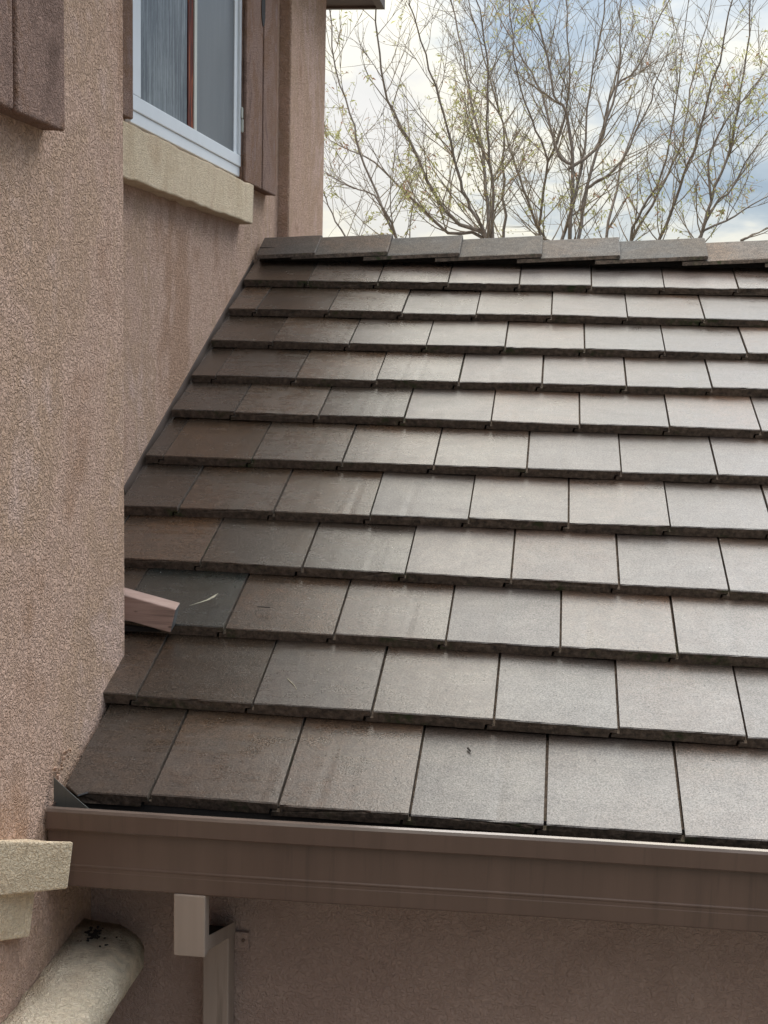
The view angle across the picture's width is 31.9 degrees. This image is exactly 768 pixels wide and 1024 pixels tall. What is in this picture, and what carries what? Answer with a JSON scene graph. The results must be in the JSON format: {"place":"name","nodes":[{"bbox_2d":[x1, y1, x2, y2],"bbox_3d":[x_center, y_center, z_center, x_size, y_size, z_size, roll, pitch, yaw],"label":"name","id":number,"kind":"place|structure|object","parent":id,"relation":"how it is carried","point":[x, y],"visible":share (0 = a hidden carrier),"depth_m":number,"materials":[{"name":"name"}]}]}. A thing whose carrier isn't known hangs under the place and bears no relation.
{"place":"outdoors","nodes":[
{"label":"outdoors","id":0,"kind":"place"},
{"bbox_2d":[0,0,767,1023],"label":"house","id":1,"kind":"structure","parent":0,"point":[436,506],"depth_m":3.73,"materials":[{"name":"brown tile"}]},
{"bbox_2d":[77,926,117,946],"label":"leaf litter","id":2,"kind":"object","parent":1,"relation":"on","point":[94,934],"visible":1,"depth_m":3.54,"materials":[{"name":"black plant"}]},
{"bbox_2d":[125,0,243,176],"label":"window","id":3,"kind":"structure","parent":1,"relation":"in","point":[187,54],"depth_m":5.29,"materials":[{"name":"white plastic"}]},
{"bbox_2d":[190,593,217,605],"bbox_3d":[-0.542,0.265,4.070,0.098,0.031,0.012,-4,9,-35],"label":"leaf sliver","id":4,"kind":"object","parent":1,"relation":"on","point":[206,600],"visible":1,"depth_m":4.07,"materials":[{"name":"beige plant"}]},
{"bbox_2d":[323,0,767,242],"label":"sky","id":5,"kind":"structure","parent":0,"point":[754,219],"materials":[{"name":"white"}]},
{"label":"ground","id":6,"kind":"structure","parent":0,"visible":0},
{"bbox_2d":[323,10,453,237],"bbox_3d":[-0.293,-1.737,12.682,1.972,8.787,1.646,2,8,7],"label":"bare tree","id":7,"kind":"object","parent":6,"relation":"on","point":[385,215],"visible":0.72,"depth_m":12.42,"materials":[{"name":"brown plant"}]},
{"bbox_2d":[324,0,563,238],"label":"bare tree","id":8,"kind":"object","parent":6,"relation":"on","point":[490,211],"visible":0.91,"depth_m":13.15,"materials":[{"name":"brown plant"}]},
{"bbox_2d":[419,0,635,240],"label":"bare tree","id":9,"kind":"object","parent":6,"relation":"on","point":[536,223],"visible":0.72,"depth_m":14.06,"materials":[{"name":"brown plant"}]},
{"bbox_2d":[455,0,710,239],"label":"bare tree","id":10,"kind":"object","parent":6,"relation":"on","point":[574,190],"visible":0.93,"depth_m":13.61,"materials":[{"name":"brown plant"}]},
{"bbox_2d":[552,0,767,240],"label":"bare tree","id":11,"kind":"object","parent":6,"relation":"on","point":[655,193],"visible":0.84,"depth_m":14.42,"materials":[{"name":"brown plant"}]},
{"bbox_2d":[627,0,767,241],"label":"bare tree","id":12,"kind":"object","parent":6,"relation":"on","point":[731,143],"visible":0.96,"depth_m":13.84,"materials":[{"name":"brown plant"}]}
]}

